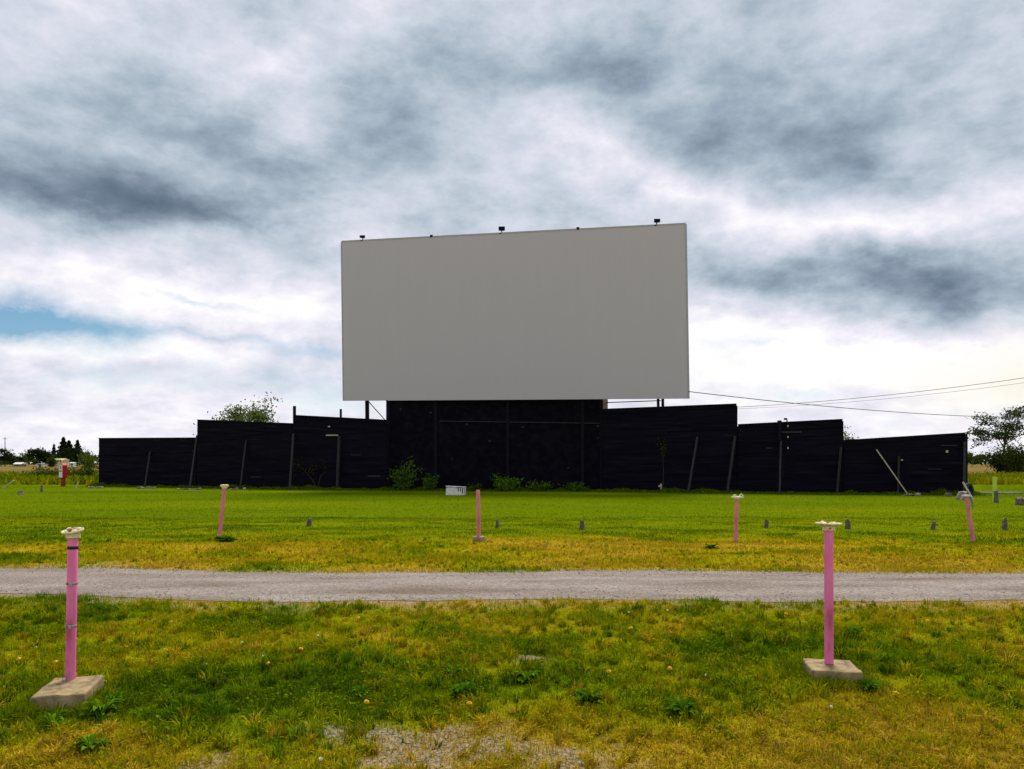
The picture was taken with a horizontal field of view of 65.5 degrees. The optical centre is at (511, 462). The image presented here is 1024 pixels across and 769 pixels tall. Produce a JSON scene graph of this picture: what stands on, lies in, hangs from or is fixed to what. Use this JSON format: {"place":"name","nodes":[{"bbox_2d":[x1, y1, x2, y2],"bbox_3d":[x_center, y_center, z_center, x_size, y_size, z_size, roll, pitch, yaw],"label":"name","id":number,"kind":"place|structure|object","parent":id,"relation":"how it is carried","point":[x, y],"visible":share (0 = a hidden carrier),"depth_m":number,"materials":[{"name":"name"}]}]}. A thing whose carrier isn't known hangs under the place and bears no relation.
{"place":"outdoors","nodes":[
{"label":"outdoors","id":0,"kind":"place"},
{"bbox_2d":[14,462,25,466],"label":"shed","id":1,"kind":"structure","parent":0,"point":[19,464],"depth_m":370.48,"materials":[{"name":"white paint"}]},
{"bbox_2d":[0,463,1023,768],"bbox_3d":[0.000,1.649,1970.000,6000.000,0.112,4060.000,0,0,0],"label":"ground","id":2,"kind":"structure","parent":0,"point":[618,509],"depth_m":15.52,"materials":[{"name":"green plant"}]},
{"bbox_2d":[0,447,20,465],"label":"broadleaf tree","id":3,"kind":"object","parent":2,"relation":"on","point":[6,454],"visible":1,"depth_m":379.92,"materials":[{"name":"green plant"}]},
{"bbox_2d":[0,455,26,464],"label":"broadleaf tree","id":4,"kind":"object","parent":2,"relation":"on","point":[20,459],"visible":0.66,"depth_m":399.04,"materials":[{"name":"green plant"}]},
{"bbox_2d":[18,456,35,461],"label":"broadleaf tree","id":5,"kind":"object","parent":2,"relation":"on","point":[30,459],"visible":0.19,"depth_m":420.79,"materials":[{"name":"green plant"}]},
{"bbox_2d":[13,447,58,463],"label":"broadleaf tree","id":6,"kind":"object","parent":2,"relation":"on","point":[42,454],"visible":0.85,"depth_m":387.23,"materials":[{"name":"green plant"}]},
{"bbox_2d":[21,464,68,475],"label":"shrub","id":7,"kind":"object","parent":2,"relation":"on","point":[39,471],"visible":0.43,"depth_m":87.56,"materials":[{"name":"green plant"}]},
{"bbox_2d":[34,710,70,731],"bbox_3d":[-2.879,1.612,4.977,0.203,0.102,0.198,0,0,0],"label":"broadleaf weed","id":8,"kind":"object","parent":2,"relation":"on","point":[48,718],"visible":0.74,"depth_m":4.98,"materials":[{"name":"green plant"}]},
{"bbox_2d":[46,455,60,466],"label":"shrub","id":9,"kind":"object","parent":2,"relation":"on","point":[51,461],"visible":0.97,"depth_m":329.38,"materials":[{"name":"green plant"}]},
{"bbox_2d":[54,458,68,466],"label":"farmhouse","id":10,"kind":"object","parent":2,"relation":"on","point":[65,460],"visible":0.44,"depth_m":371.00,"materials":[{"name":"beige"}]},
{"bbox_2d":[59,463,66,486],"bbox_3d":[-31.530,0.855,55.880,0.440,1.650,0.360,0,0,25],"label":"post box","id":11,"kind":"object","parent":2,"relation":"on","point":[62,471],"visible":1,"depth_m":55.76,"materials":[{"name":"red paint"}]},
{"bbox_2d":[56,437,69,462],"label":"conifer tree","id":12,"kind":"object","parent":2,"relation":"on","point":[63,443],"visible":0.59,"depth_m":399.10,"materials":[{"name":"green plant"}]},
{"bbox_2d":[35,465,93,475],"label":"shrub","id":13,"kind":"object","parent":2,"relation":"on","point":[68,472],"visible":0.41,"depth_m":83.16,"materials":[{"name":"green plant"}]},
{"bbox_2d":[30,527,103,712],"bbox_3d":[-3.093,1.097,5.549,0.355,1.273,0.532,0,0,-13],"label":"speaker post","id":14,"kind":"object","parent":2,"relation":"on","point":[69,688],"visible":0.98,"depth_m":5.67,"materials":[{"name":"metal"}]},
{"bbox_2d":[67,440,73,465],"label":"conifer tree","id":15,"kind":"object","parent":2,"relation":"on","point":[69,444],"visible":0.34,"depth_m":404.54,"materials":[{"name":"green plant"}]},
{"bbox_2d":[52,447,95,462],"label":"broadleaf tree","id":16,"kind":"object","parent":2,"relation":"on","point":[73,452],"visible":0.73,"depth_m":382.42,"materials":[{"name":"green plant"}]},
{"bbox_2d":[69,439,82,465],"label":"conifer tree","id":17,"kind":"object","parent":2,"relation":"on","point":[77,444],"visible":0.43,"depth_m":397.67,"materials":[{"name":"green plant"}]},
{"bbox_2d":[72,460,98,476],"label":"shrub","id":18,"kind":"object","parent":2,"relation":"on","point":[87,472],"visible":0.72,"depth_m":77.47,"materials":[{"name":"green plant"}]},
{"bbox_2d":[77,446,94,460],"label":"broadleaf tree","id":19,"kind":"object","parent":2,"relation":"on","point":[84,454],"visible":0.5,"depth_m":299.92,"materials":[{"name":"green plant"}]},
{"bbox_2d":[78,453,98,467],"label":"shrub","id":20,"kind":"object","parent":2,"relation":"on","point":[91,458],"visible":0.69,"depth_m":229.32,"materials":[{"name":"green plant"}]},
{"bbox_2d":[71,734,110,753],"bbox_3d":[-2.407,1.603,4.531,0.230,0.090,0.209,0,0,0],"label":"broadleaf weed","id":21,"kind":"object","parent":2,"relation":"on","point":[90,742],"visible":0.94,"depth_m":4.54,"materials":[{"name":"green plant"}]},
{"bbox_2d":[82,602,105,611],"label":"broadleaf weed","id":22,"kind":"object","parent":2,"relation":"on","point":[93,605],"visible":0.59,"depth_m":8.95,"materials":[{"name":"green plant"}]},
{"bbox_2d":[79,695,123,718],"bbox_3d":[-2.687,1.599,5.194,0.277,0.133,0.267,0,0,0],"label":"broadleaf weed","id":23,"kind":"object","parent":2,"relation":"on","point":[105,707],"visible":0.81,"depth_m":5.18,"materials":[{"name":"green plant"}]},
{"bbox_2d":[97,691,126,700],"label":"broadleaf weed","id":24,"kind":"object","parent":2,"relation":"on","point":[114,695],"visible":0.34,"depth_m":5.44,"materials":[{"name":"green plant"}]},
{"bbox_2d":[136,486,155,488],"bbox_3d":[-23.537,1.612,51.218,1.190,0.211,0.521,0,0,-28],"label":"rubble heap","id":25,"kind":"object","parent":2,"relation":"on","point":[149,487],"visible":0.79,"depth_m":51.07,"materials":[{"name":"grey concrete"}]},
{"bbox_2d":[98,437,196,487],"bbox_3d":[-25.722,-0.035,54.725,9.125,3.525,1.754,0,0,23],"label":"black fence","id":26,"kind":"object","parent":2,"relation":"on","point":[145,462],"visible":0.93,"depth_m":55.24,"materials":[{"name":"paint"}]},
{"bbox_2d":[177,488,201,489],"bbox_3d":[-19.831,1.612,48.936,1.469,0.163,0.604,0,0,-19],"label":"rubble heap","id":27,"kind":"object","parent":2,"relation":"on","point":[189,489],"visible":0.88,"depth_m":48.80,"materials":[{"name":"grey concrete"}]},
{"bbox_2d":[218,484,228,535],"bbox_3d":[-6.356,1.114,17.524,0.246,1.281,0.178,0,0,22],"label":"speaker post","id":28,"kind":"object","parent":2,"relation":"on","point":[223,497],"visible":0.91,"depth_m":17.48,"materials":[{"name":"metal"}]},
{"bbox_2d":[214,535,237,541],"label":"broadleaf weed","id":29,"kind":"object","parent":2,"relation":"on","point":[223,538],"visible":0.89,"depth_m":16.78,"materials":[{"name":"green plant"}]},
{"bbox_2d":[193,392,282,435],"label":"broadleaf tree","id":30,"kind":"object","parent":2,"relation":"on","point":[237,414],"visible":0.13,"depth_m":73.73,"materials":[{"name":"green plant"}]},
{"bbox_2d":[189,419,292,488],"bbox_3d":[-17.969,-0.602,51.074,7.965,4.665,2.499,0,0,23],"label":"black fence","id":31,"kind":"object","parent":2,"relation":"on","point":[247,453],"visible":0.88,"depth_m":51.99,"materials":[{"name":"paint"}]},
{"bbox_2d":[306,518,311,525],"bbox_3d":[-5.314,1.556,20.848,0.141,0.247,0.138,0,0,0],"label":"post stub","id":32,"kind":"object","parent":2,"relation":"on","point":[309,521],"visible":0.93,"depth_m":20.80,"materials":[{"name":"grey concrete"}]},
{"bbox_2d":[288,406,387,489],"bbox_3d":[-10.769,-0.947,49.621,6.294,5.352,2.088,0,0,0],"label":"black fence","id":33,"kind":"object","parent":2,"relation":"on","point":[353,452],"visible":0.97,"depth_m":49.47,"materials":[{"name":"paint"}]},
{"bbox_2d":[292,459,330,486],"bbox_3d":[-12.237,0.564,49.818,3.154,2.189,0.265,0,0,0],"label":"creeper","id":34,"kind":"object","parent":33,"relation":"attached to","point":[309,470],"visible":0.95,"depth_m":49.79,"materials":[{"name":"green plant"}]},
{"bbox_2d":[349,684,373,697],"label":"broadleaf weed","id":35,"kind":"object","parent":2,"relation":"on","point":[361,689],"visible":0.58,"depth_m":5.62,"materials":[{"name":"green plant"}]},
{"bbox_2d":[387,456,425,490],"bbox_3d":[-6.521,0.633,47.527,2.319,2.134,1.833,0,0,-37],"label":"bush","id":36,"kind":"object","parent":2,"relation":"on","point":[406,484],"visible":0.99,"depth_m":47.41,"materials":[{"name":"green plant"}]},
{"bbox_2d":[421,473,438,490],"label":"bush","id":37,"kind":"object","parent":2,"relation":"on","point":[431,485],"visible":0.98,"depth_m":47.20,"materials":[{"name":"green plant"}]},
{"bbox_2d":[439,664,463,677],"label":"broadleaf weed","id":38,"kind":"object","parent":2,"relation":"on","point":[448,669],"visible":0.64,"depth_m":6.19,"materials":[{"name":"green plant"}]},
{"bbox_2d":[445,486,465,494],"bbox_3d":[-2.888,1.424,41.044,1.000,0.492,0.500,0,0,8],"label":"vent box","id":39,"kind":"object","parent":2,"relation":"on","point":[453,490],"visible":0.89,"depth_m":40.85,"materials":[{"name":"white paint"}]},
{"bbox_2d":[448,681,477,700],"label":"broadleaf weed","id":40,"kind":"object","parent":2,"relation":"on","point":[458,688],"visible":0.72,"depth_m":5.61,"materials":[{"name":"green plant"}]},
{"bbox_2d":[466,483,483,490],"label":"bush","id":41,"kind":"object","parent":2,"relation":"on","point":[475,488],"visible":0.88,"depth_m":46.88,"materials":[{"name":"green plant"}]},
{"bbox_2d":[473,490,484,541],"bbox_3d":[-0.699,1.161,16.820,0.280,1.180,0.280,0,0,0],"label":"speaker post","id":42,"kind":"object","parent":2,"relation":"on","point":[478,538],"visible":0.84,"depth_m":16.80,"materials":[{"name":"metal"}]},
{"bbox_2d":[386,399,602,489],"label":"screen tower","id":43,"kind":"structure","parent":2,"relation":"on","point":[465,443],"depth_m":48.02,"materials":[{"name":"paint"}]},
{"bbox_2d":[341,219,689,419],"bbox_3d":[-0.131,-6.135,47.966,21.142,15.773,1.847,0,0,12],"label":"movie screen","id":44,"kind":"object","parent":43,"relation":"attached to","point":[587,313],"visible":0.95,"depth_m":47.07,"materials":[{"name":"paint"}]},
{"bbox_2d":[688,391,1023,417],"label":"overhead wire","id":45,"kind":"object","parent":44,"relation":"attached to","point":[847,408],"visible":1,"depth_m":53.71,"materials":[{"name":"black metal"}]},
{"bbox_2d":[0,454,991,464],"bbox_3d":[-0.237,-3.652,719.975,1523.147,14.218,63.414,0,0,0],"label":"wood","id":46,"kind":"object","parent":2,"relation":"on","point":[34,463],"depth_m":716.29,"materials":[{"name":"green plant"}]},
{"bbox_2d":[490,473,523,490],"bbox_3d":[-0.363,1.139,46.788,1.965,1.146,2.124,0,0,26],"label":"bush","id":47,"kind":"object","parent":2,"relation":"on","point":[508,486],"visible":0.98,"depth_m":46.51,"materials":[{"name":"green plant"}]},
{"bbox_2d":[0,589,1023,768],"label":"grass","id":48,"kind":"structure","parent":2,"relation":"on","point":[208,670],"depth_m":5.97,"materials":[{"name":"green plant"}]},
{"bbox_2d":[0,482,1023,523],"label":"grass","id":49,"kind":"structure","parent":2,"relation":"on","point":[404,519],"depth_m":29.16,"materials":[{"name":"green plant"}]},
{"bbox_2d":[0,470,1023,484],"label":"tall weeds","id":50,"kind":"object","parent":2,"relation":"on","point":[19,478],"visible":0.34,"depth_m":63.48,"materials":[{"name":"green plant"}]},
{"bbox_2d":[511,670,542,684],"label":"broadleaf weed","id":51,"kind":"object","parent":2,"relation":"on","point":[523,677],"visible":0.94,"depth_m":5.96,"materials":[{"name":"green plant"}]},
{"bbox_2d":[526,479,553,490],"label":"bush","id":52,"kind":"object","parent":2,"relation":"on","point":[539,487],"visible":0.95,"depth_m":46.31,"materials":[{"name":"green plant"}]},
{"bbox_2d":[557,482,589,491],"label":"bush","id":53,"kind":"object","parent":2,"relation":"on","point":[574,487],"visible":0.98,"depth_m":46.02,"materials":[{"name":"green plant"}]},
{"bbox_2d":[579,520,584,529],"bbox_3d":[1.726,1.542,19.603,0.140,0.275,0.138,0,0,0],"label":"post stub","id":54,"kind":"object","parent":2,"relation":"on","point":[582,526],"visible":0.91,"depth_m":19.55,"materials":[{"name":"grey concrete"}]},
{"bbox_2d":[572,687,603,706],"bbox_3d":[0.521,1.593,5.425,0.235,0.106,0.231,0,0,0],"label":"broadleaf weed","id":55,"kind":"object","parent":2,"relation":"on","point":[587,696],"visible":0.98,"depth_m":5.42,"materials":[{"name":"green plant"}]},
{"bbox_2d":[602,403,737,492],"bbox_3d":[8.667,-0.789,44.955,7.735,5.015,1.542,0,0,22],"label":"black fence","id":56,"kind":"object","parent":2,"relation":"on","point":[699,440],"visible":0.98,"depth_m":45.42,"materials":[{"name":"paint"}]},
{"bbox_2d":[657,439,666,475],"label":"creeper","id":57,"kind":"object","parent":56,"relation":"attached to","point":[661,449],"visible":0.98,"depth_m":45.29,"materials":[{"name":"green plant"}]},
{"bbox_2d":[662,697,701,717],"bbox_3d":[1.125,1.617,5.277,0.257,0.105,0.267,0,0,10],"label":"broadleaf weed","id":58,"kind":"object","parent":2,"relation":"on","point":[677,704],"visible":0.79,"depth_m":5.26,"materials":[{"name":"green plant"}]},
{"bbox_2d":[703,543,719,548],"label":"broadleaf weed","id":59,"kind":"object","parent":2,"relation":"on","point":[710,546],"visible":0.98,"depth_m":15.22,"materials":[{"name":"green plant"}]},
{"bbox_2d":[731,493,743,540],"bbox_3d":[4.760,1.194,16.838,0.234,1.114,0.240,0,0,-39],"label":"speaker post","id":60,"kind":"object","parent":2,"relation":"on","point":[736,511],"visible":0.93,"depth_m":16.80,"materials":[{"name":"metal"}]},
{"bbox_2d":[764,519,768,527],"bbox_3d":[6.357,1.530,19.900,0.126,0.301,0.118,0,0,0],"label":"post stub","id":61,"kind":"object","parent":2,"relation":"on","point":[766,523],"visible":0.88,"depth_m":19.86,"materials":[{"name":"grey concrete"}]},
{"bbox_2d":[727,418,843,493],"bbox_3d":[14.630,-0.359,42.713,5.950,4.158,1.573,0,0,18],"label":"black fence","id":62,"kind":"object","parent":2,"relation":"on","point":[779,456],"visible":0.93,"depth_m":43.15,"materials":[{"name":"paint"}]},
{"bbox_2d":[803,521,862,681],"bbox_3d":[2.465,1.091,6.130,0.384,1.283,0.412,0,0,10],"label":"speaker post","id":63,"kind":"object","parent":2,"relation":"on","point":[828,665],"visible":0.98,"depth_m":6.13,"materials":[{"name":"metal"}]},
{"bbox_2d":[845,519,850,528],"bbox_3d":[8.402,1.540,19.900,0.148,0.279,0.148,0,0,0],"label":"post stub","id":64,"kind":"object","parent":2,"relation":"on","point":[847,524],"visible":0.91,"depth_m":19.84,"materials":[{"name":"grey concrete"}]},
{"bbox_2d":[839,626,861,636],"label":"broadleaf weed","id":65,"kind":"object","parent":2,"relation":"on","point":[853,630],"visible":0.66,"depth_m":7.54,"materials":[{"name":"green plant"}]},
{"bbox_2d":[844,426,858,439],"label":"broadleaf tree","id":66,"kind":"object","parent":2,"relation":"on","point":[846,438],"visible":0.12,"depth_m":71.66,"materials":[{"name":"green plant"}]},
{"bbox_2d":[855,678,882,692],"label":"broadleaf weed","id":67,"kind":"object","parent":2,"relation":"on","point":[874,683],"visible":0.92,"depth_m":5.76,"materials":[{"name":"green plant"}]},
{"bbox_2d":[876,449,907,493],"bbox_3d":[19.882,0.479,41.607,1.554,2.409,0.160,0,0,29],"label":"leaning plank","id":68,"kind":"object","parent":2,"relation":"on","point":[891,471],"visible":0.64,"depth_m":41.55,"materials":[{"name":"grey wood"}]},
{"bbox_2d":[843,432,967,492],"bbox_3d":[20.616,0.064,41.394,6.183,3.320,1.481,0,0,8],"label":"black fence","id":69,"kind":"object","parent":2,"relation":"on","point":[925,463],"visible":0.88,"depth_m":41.91,"materials":[{"name":"paint"}]},
{"bbox_2d":[902,493,920,495],"bbox_3d":[19.977,1.604,39.876,0.855,0.213,0.523,0,0,0],"label":"rubble heap","id":70,"kind":"object","parent":2,"relation":"on","point":[916,494],"visible":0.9,"depth_m":39.77,"materials":[{"name":"grey concrete"}]},
{"bbox_2d":[931,521,935,529],"bbox_3d":[10.531,1.568,19.900,0.123,0.225,0.118,0,0,0],"label":"post stub","id":71,"kind":"object","parent":2,"relation":"on","point":[933,525],"visible":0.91,"depth_m":19.86,"materials":[{"name":"grey concrete"}]},
{"bbox_2d":[944,493,951,496],"bbox_3d":[21.481,1.566,39.206,0.412,0.228,0.296,0,0,0],"label":"rubble block","id":72,"kind":"object","parent":2,"relation":"on","point":[947,494],"depth_m":39.09,"materials":[{"name":"grey concrete"}]},
{"bbox_2d":[955,491,966,499],"bbox_3d":[20.046,1.466,35.497,0.525,0.429,0.394,0,0,0],"label":"rubble block","id":73,"kind":"object","parent":2,"relation":"on","point":[959,494],"depth_m":35.39,"materials":[{"name":"grey concrete"}]},
{"bbox_2d":[960,495,974,541],"bbox_3d":[9.644,1.213,16.850,0.321,1.087,0.198,0,0,-20],"label":"speaker post","id":74,"kind":"object","parent":2,"relation":"on","point":[969,517],"visible":0.94,"depth_m":16.80,"materials":[{"name":"metal"}]},
{"bbox_2d":[962,482,973,499],"bbox_3d":[20.689,1.270,36.109,0.467,0.828,0.130,0,0,37],"label":"leaning stick","id":75,"kind":"object","parent":2,"relation":"on","point":[965,486],"visible":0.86,"depth_m":36.08,"materials":[{"name":"beige wood"}]},
{"bbox_2d":[964,483,973,495],"bbox_3d":[22.348,1.310,38.929,0.700,0.700,0.200,0,-10,-35],"label":"tyre","id":76,"kind":"object","parent":2,"relation":"on","point":[970,487],"visible":0.66,"depth_m":38.91,"materials":[{"name":"black rubber"}]},
{"bbox_2d":[968,451,986,465],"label":"broadleaf tree","id":77,"kind":"object","parent":2,"relation":"on","point":[970,455],"visible":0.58,"depth_m":329.53,"materials":[{"name":"green plant"}]},
{"bbox_2d":[970,454,995,464],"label":"broadleaf tree","id":78,"kind":"object","parent":2,"relation":"on","point":[983,458],"visible":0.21,"depth_m":339.14,"materials":[{"name":"green plant"}]},
{"bbox_2d":[965,405,1023,458],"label":"broadleaf tree","id":79,"kind":"object","parent":2,"relation":"on","point":[998,435],"visible":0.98,"depth_m":127.97,"materials":[{"name":"green plant"}]},
{"bbox_2d":[992,477,996,500],"bbox_3d":[20.951,1.200,34.563,0.140,1.200,0.100,0,0,0],"label":"marker stake","id":80,"kind":"object","parent":2,"relation":"on","point":[994,483],"visible":0.57,"depth_m":34.52,"materials":[{"name":"paint"}]},
{"bbox_2d":[994,490,998,502],"bbox_3d":[20.237,1.407,33.251,0.189,0.545,0.197,0,0,0],"label":"post stub","id":81,"kind":"object","parent":2,"relation":"on","point":[996,497],"visible":0.91,"depth_m":33.19,"materials":[{"name":"grey concrete"}]},
{"bbox_2d":[975,443,1020,472],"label":"shrub","id":82,"kind":"object","parent":2,"relation":"on","point":[997,467],"visible":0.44,"depth_m":125.99,"materials":[{"name":"green plant"}]},
{"bbox_2d":[980,492,1023,493],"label":"slab","id":83,"kind":"structure","parent":2,"relation":"on","point":[1004,492],"depth_m":42.12,"materials":[{"name":"grey concrete"}]},
{"bbox_2d":[1002,518,1007,529],"bbox_3d":[12.327,1.523,19.900,0.124,0.314,0.128,0,0,0],"label":"post stub","id":84,"kind":"object","parent":2,"relation":"on","point":[1004,524],"visible":0.93,"depth_m":19.86,"materials":[{"name":"grey concrete"}]},
{"bbox_2d":[994,438,1023,472],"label":"shrub","id":85,"kind":"object","parent":2,"relation":"on","point":[1015,464],"visible":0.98,"depth_m":121.92,"materials":[{"name":"green plant"}]},
{"bbox_2d":[1015,497,1023,504],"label":"boulder","id":86,"kind":"object","parent":2,"relation":"on","point":[1019,500],"visible":0.91,"depth_m":31.16,"materials":[{"name":"grey stone"}]},
{"bbox_2d":[0,515,1023,573],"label":"grass","id":87,"kind":"structure","parent":0,"point":[651,563],"depth_m":15.45,"materials":[{"name":"green plant"}]},
{"bbox_2d":[0,568,1023,601],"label":"road","id":88,"kind":"structure","parent":0,"point":[626,583],"depth_m":10.56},
{"bbox_2d":[0,0,1023,462],"label":"sky","id":89,"kind":"structure","parent":0,"point":[183,183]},
{"bbox_2d":[1,566,1023,768],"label":"gravel","id":90,"kind":"structure","parent":0,"point":[431,759],"depth_m":9.66,"materials":[{"name":"grey gravel"}]},
{"bbox_2d":[741,383,1019,408],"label":"overhead wire","id":91,"kind":"object","parent":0,"point":[887,398],"visible":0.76,"depth_m":75.47,"materials":[{"name":"black metal"}]},
{"bbox_2d":[744,378,1021,406],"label":"overhead wire","id":92,"kind":"object","parent":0,"point":[884,395],"visible":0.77,"depth_m":73.70,"materials":[{"name":"black metal"}]}
]}

